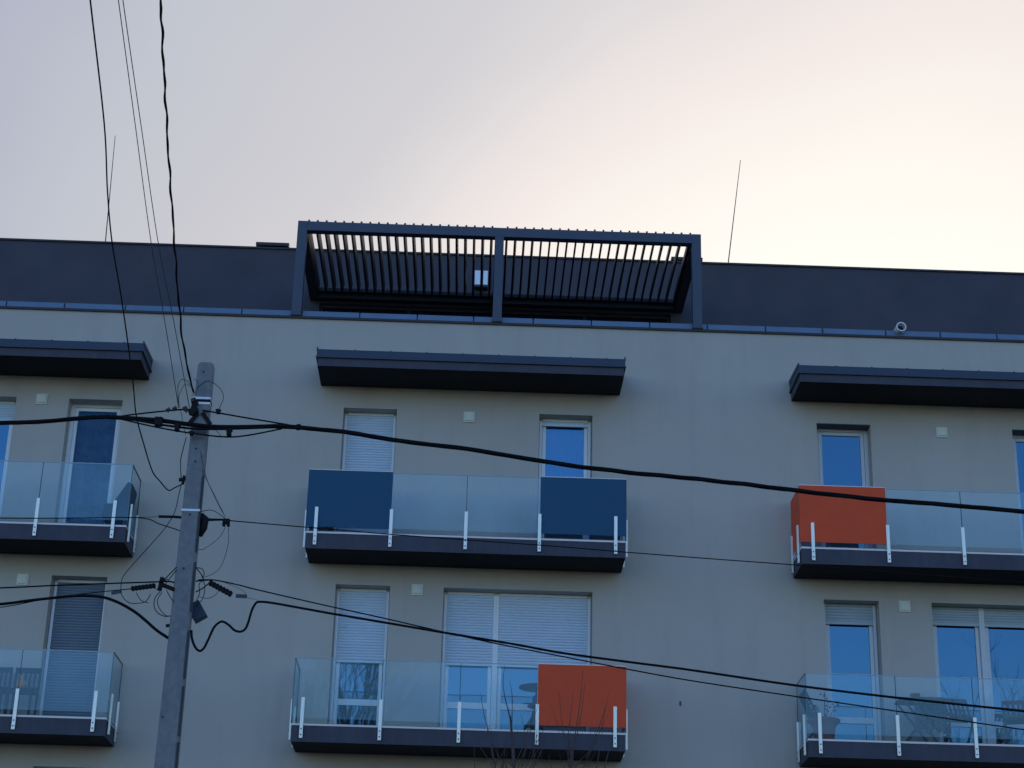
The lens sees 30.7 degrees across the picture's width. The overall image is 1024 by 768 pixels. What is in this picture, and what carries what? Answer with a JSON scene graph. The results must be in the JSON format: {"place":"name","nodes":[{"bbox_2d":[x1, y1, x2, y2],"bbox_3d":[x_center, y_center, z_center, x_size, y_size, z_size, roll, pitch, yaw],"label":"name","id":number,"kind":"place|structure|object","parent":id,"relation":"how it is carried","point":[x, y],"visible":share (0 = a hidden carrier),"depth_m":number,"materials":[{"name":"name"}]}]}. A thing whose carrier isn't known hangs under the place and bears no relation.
{"place":"outdoors","nodes":[
{"label":"outdoors","id":0,"kind":"place"},
{"bbox_2d":[16,675,25,687],"bbox_3d":[-7.427,4.506,28.261,0.150,0.210,0.146,2,-22,-1],"label":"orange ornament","id":1,"kind":"object","parent":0,"point":[22,683],"visible":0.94,"depth_m":28.20,"materials":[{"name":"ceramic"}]},
{"bbox_2d":[0,0,1023,272],"label":"sky","id":2,"kind":"structure","parent":0,"point":[863,133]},
{"bbox_2d":[474,667,550,767],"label":"young tree","id":3,"kind":"object","parent":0,"point":[513,765],"visible":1,"depth_m":25.48,"materials":[{"name":"brown plant"}]},
{"bbox_2d":[544,534,581,539],"bbox_3d":[0.809,2.336,29.447,0.609,0.435,0.350,2,-22,-1],"label":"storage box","id":4,"kind":"object","parent":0,"point":[561,536],"visible":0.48,"depth_m":29.25,"materials":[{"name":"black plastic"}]},
{"bbox_2d":[544,726,585,731],"bbox_3d":[0.796,5.182,28.164,0.652,0.195,0.350,2,-22,-1],"label":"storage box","id":5,"kind":"object","parent":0,"point":[555,728],"visible":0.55,"depth_m":28.00,"materials":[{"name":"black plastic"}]},
{"bbox_2d":[539,674,612,767],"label":"young tree","id":6,"kind":"object","parent":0,"point":[570,762],"visible":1,"depth_m":25.53,"materials":[{"name":"brown plant"}]},
{"bbox_2d":[589,535,619,539],"bbox_3d":[1.460,2.357,29.458,0.499,0.435,0.350,2,-22,-1],"label":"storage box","id":7,"kind":"object","parent":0,"point":[593,537],"visible":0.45,"depth_m":29.26,"materials":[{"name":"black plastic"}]},
{"bbox_2d":[828,543,857,547],"bbox_3d":[5.223,2.504,29.509,0.440,0.385,0.350,2,-22,-1],"label":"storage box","id":8,"kind":"object","parent":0,"point":[846,545],"visible":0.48,"depth_m":29.32,"materials":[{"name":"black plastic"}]},
{"bbox_3d":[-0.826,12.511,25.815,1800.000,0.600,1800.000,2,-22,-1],"label":"ground","id":9,"kind":"structure","parent":0,"visible":0},
{"bbox_2d":[0,238,1023,767],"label":"apartment building","id":10,"kind":"structure","parent":9,"relation":"on","point":[890,382],"depth_m":29.97,"materials":[{"name":"beige paint"}]},
{"bbox_2d":[0,667,12,713],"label":"slatted chair","id":11,"kind":"object","parent":10,"relation":"on","point":[6,670],"visible":0.8,"depth_m":28.63,"materials":[{"name":"brown wood"}]},
{"bbox_2d":[0,401,15,517],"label":"balcony door","id":12,"kind":"structure","parent":10,"relation":"in","point":[7,408],"depth_m":30.60,"materials":[{"name":"glass"}]},
{"bbox_2d":[3,667,41,714],"bbox_3d":[-7.435,4.688,28.365,0.392,0.863,0.490,2,-22,-1],"label":"slatted chair","id":13,"kind":"object","parent":10,"relation":"on","point":[29,691],"visible":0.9,"depth_m":28.49,"materials":[{"name":"brown wood"}]},
{"bbox_2d":[39,579,106,716],"bbox_3d":[-6.862,4.241,29.268,0.878,2.396,0.114,2,-22,-1],"label":"balcony door","id":14,"kind":"structure","parent":10,"relation":"in","point":[69,677],"depth_m":29.24,"materials":[{"name":"white plastic"}]},
{"bbox_2d":[58,404,121,523],"bbox_3d":[-6.857,1.482,30.450,0.877,2.396,0.164,2,-22,-1],"label":"balcony door","id":15,"kind":"structure","parent":10,"relation":"in","point":[86,488],"depth_m":30.54,"materials":[{"name":"glass"}]},
{"bbox_2d":[105,140,114,240],"bbox_3d":[-7.872,-3.424,36.599,0.320,3.289,0.320,2,-22,-1],"label":"lightning rod","id":16,"kind":"object","parent":10,"relation":"on","point":[109,193],"visible":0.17,"depth_m":36.75,"materials":[{"name":"grey metal"}]},
{"bbox_2d":[101,482,136,531],"bbox_3d":[-6.201,1.980,29.472,0.432,0.770,0.560,2,-22,-1],"label":"padded chair","id":17,"kind":"object","parent":10,"relation":"on","point":[122,498],"visible":0.67,"depth_m":29.26,"materials":[{"name":"grey fabric"}]},
{"bbox_2d":[328,588,389,724],"bbox_3d":[-2.394,4.388,29.340,0.864,2.396,0.114,2,-22,-1],"label":"balcony door","id":18,"kind":"structure","parent":10,"relation":"in","point":[356,685],"depth_m":29.34,"materials":[{"name":"white plastic"}]},
{"bbox_2d":[337,412,396,532],"bbox_3d":[-2.362,1.607,30.467,0.877,2.396,0.114,2,-22,-1],"label":"balcony door","id":19,"kind":"structure","parent":10,"relation":"in","point":[358,453],"depth_m":30.66,"materials":[{"name":"white plastic"}]},
{"bbox_2d":[319,305,669,322],"bbox_3d":[-0.334,-0.492,34.294,6.500,1.850,0.080,2,-22,-1],"label":"railing","id":20,"kind":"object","parent":10,"relation":"in","point":[323,308],"depth_m":34.59,"materials":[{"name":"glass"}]},
{"bbox_2d":[290,220,702,328],"bbox_3d":[-0.269,-1.226,32.903,6.912,2.168,2.904,2,-22,-1],"label":"louvred pergola","id":21,"kind":"object","parent":10,"relation":"on","point":[496,300],"visible":1,"depth_m":32.92,"materials":[{"name":"grey metal"}]},
{"bbox_2d":[438,591,591,731],"bbox_3d":[0.062,4.468,29.379,2.361,2.396,0.114,2,-22,-1],"label":"balcony door","id":22,"kind":"structure","parent":10,"relation":"in","point":[562,623],"depth_m":29.45,"materials":[{"name":"white plastic"}]},
{"bbox_2d":[519,683,536,712],"bbox_3d":[0.374,4.985,28.447,0.560,0.750,0.560,2,-22,-1],"label":"bistro table","id":23,"kind":"object","parent":10,"relation":"on","point":[529,687],"visible":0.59,"depth_m":28.52,"materials":[{"name":"metal"}]},
{"bbox_2d":[523,703,536,729],"bbox_3d":[0.413,4.969,28.452,0.493,0.793,0.426,2,-22,-1],"label":"bistro chair","id":24,"kind":"object","parent":10,"relation":"on","point":[532,706],"visible":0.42,"depth_m":28.33,"materials":[{"name":"metal"}]},
{"bbox_2d":[537,419,591,538],"bbox_3d":[0.851,1.729,30.558,0.877,2.396,0.198,2,-22,-1],"label":"balcony door","id":25,"kind":"structure","parent":10,"relation":"in","point":[562,440],"depth_m":30.87,"materials":[{"name":"glass"}]},
{"bbox_2d":[728,160,740,262],"bbox_3d":[4.234,-3.015,36.744,0.543,3.234,0.320,-7,-24,20],"label":"lightning rod","id":26,"kind":"object","parent":10,"relation":"on","point":[733,217],"visible":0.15,"depth_m":36.88,"materials":[{"name":"grey metal"}]},
{"bbox_2d":[799,689,825,737],"bbox_3d":[4.635,5.122,28.567,0.417,0.815,0.528,2,-22,-1],"label":"deck chair","id":27,"kind":"object","parent":10,"relation":"on","point":[802,694],"visible":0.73,"depth_m":28.51,"materials":[{"name":"grey wood"}]},
{"bbox_2d":[802,690,839,738],"bbox_3d":[4.760,5.081,28.410,0.643,0.762,0.500,15,-26,-30],"label":"potted plant","id":28,"kind":"object","parent":10,"relation":"on","point":[829,724],"visible":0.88,"depth_m":28.22,"materials":[{"name":"green plant"}]},
{"bbox_2d":[817,423,872,548],"bbox_3d":[5.432,1.827,30.502,0.887,2.396,0.309,2,-22,-1],"label":"balcony door","id":29,"kind":"structure","parent":10,"relation":"in","point":[843,460],"depth_m":30.87,"materials":[{"name":"glass"}]},
{"bbox_2d":[824,603,881,740],"bbox_3d":[5.356,4.643,29.464,0.880,2.396,0.114,2,-22,-1],"label":"balcony door","id":30,"kind":"structure","parent":10,"relation":"in","point":[851,644],"depth_m":29.53,"materials":[{"name":"blue glass"}]},
{"bbox_2d":[894,697,937,741],"bbox_3d":[6.217,5.191,28.504,0.632,0.718,0.462,2,-22,-1],"label":"folding table","id":31,"kind":"object","parent":10,"relation":"on","point":[908,703],"visible":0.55,"depth_m":28.62,"materials":[{"name":"grey wood"}]},
{"bbox_2d":[914,697,946,732],"bbox_3d":[6.335,5.104,28.521,0.469,0.550,0.518,2,-22,-1],"label":"tablecloth","id":32,"kind":"object","parent":31,"relation":"on","point":[928,724],"visible":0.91,"depth_m":28.31,"materials":[{"name":"grey fabric"}]},
{"bbox_2d":[910,693,919,696],"bbox_3d":[6.191,4.804,28.659,0.156,0.092,0.154,2,-22,-1],"label":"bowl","id":33,"kind":"object","parent":32,"relation":"on","point":[914,694],"visible":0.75,"depth_m":28.61,"materials":[{"name":"ceramic"}]},
{"bbox_2d":[944,698,978,742],"bbox_3d":[6.829,5.176,28.557,0.444,0.822,0.471,4,-22,-7],"label":"folding chair","id":34,"kind":"object","parent":10,"relation":"on","point":[963,716],"visible":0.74,"depth_m":28.64,"materials":[{"name":"grey wood"}]},
{"bbox_2d":[932,607,1023,744],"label":"balcony door","id":35,"kind":"structure","parent":10,"relation":"in","point":[969,642],"depth_m":29.61,"materials":[{"name":"blue glass"}]},
{"bbox_2d":[1002,700,1023,743],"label":"folding chair","id":36,"kind":"object","parent":10,"relation":"on","point":[1012,719],"visible":0.92,"depth_m":28.60,"materials":[{"name":"grey wood"}]},
{"bbox_2d":[1012,430,1023,552],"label":"balcony door","id":37,"kind":"structure","parent":10,"relation":"in","point":[1018,435],"depth_m":30.86,"materials":[{"name":"glass"}]},
{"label":"pavement","id":38,"kind":"structure","parent":0,"visible":0},
{"bbox_2d":[111,362,255,767],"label":"utility pole","id":39,"kind":"object","parent":38,"relation":"on","point":[185,607],"visible":1,"depth_m":20.23,"materials":[{"name":"concrete"}]},
{"bbox_2d":[0,588,130,607],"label":"thin wire","id":40,"kind":"object","parent":39,"relation":"attached to","point":[81,593],"visible":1,"depth_m":20.19,"materials":[{"name":"black metal"}]},
{"bbox_2d":[0,594,168,638],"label":"telephone cable","id":41,"kind":"object","parent":39,"relation":"attached to","point":[145,620],"visible":1,"depth_m":20.09,"materials":[{"name":"black rubber"}]},
{"bbox_2d":[0,581,173,588],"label":"thin wire","id":42,"kind":"object","parent":39,"relation":"attached to","point":[86,584],"visible":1,"depth_m":20.13,"materials":[{"name":"black metal"}]},
{"bbox_2d":[0,517,179,530],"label":"thin wire","id":43,"kind":"object","parent":39,"relation":"attached to","point":[90,517],"visible":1,"depth_m":20.56,"materials":[{"name":"black metal"}]},
{"bbox_2d":[89,0,180,490],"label":"service wire","id":44,"kind":"object","parent":39,"relation":"attached to","point":[112,240],"visible":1,"depth_m":17.42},
{"bbox_2d":[118,0,178,407],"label":"thin wire","id":45,"kind":"object","parent":39,"relation":"attached to","point":[144,192],"visible":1,"depth_m":17.96,"materials":[{"name":"grey metal"}]},
{"bbox_2d":[122,0,189,407],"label":"thin wire","id":46,"kind":"object","parent":39,"relation":"attached to","point":[150,193],"visible":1,"depth_m":17.97,"materials":[{"name":"grey metal"}]},
{"bbox_2d":[159,0,194,392],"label":"twisted cable","id":47,"kind":"object","parent":39,"relation":"attached to","point":[167,120],"visible":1,"depth_m":17.84,"materials":[{"name":"black rubber"}]},
{"bbox_2d":[0,406,1023,513],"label":"bundled cable","id":48,"kind":"object","parent":39,"relation":"attached to","point":[157,422],"visible":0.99,"depth_m":20.82,"materials":[{"name":"rubber"}]},
{"bbox_2d":[190,601,1023,711],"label":"telephone cable","id":49,"kind":"object","parent":39,"relation":"attached to","point":[564,653],"visible":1,"depth_m":20.02,"materials":[{"name":"black rubber"}]},
{"bbox_2d":[198,579,1023,729],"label":"thin wire","id":50,"kind":"object","parent":39,"relation":"attached to","point":[624,668],"visible":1,"depth_m":20.04,"materials":[{"name":"black metal"}]},
{"bbox_2d":[230,520,1023,582],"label":"thin wire","id":51,"kind":"object","parent":39,"relation":"attached to","point":[626,552],"visible":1,"depth_m":21.00,"materials":[{"name":"black metal"}]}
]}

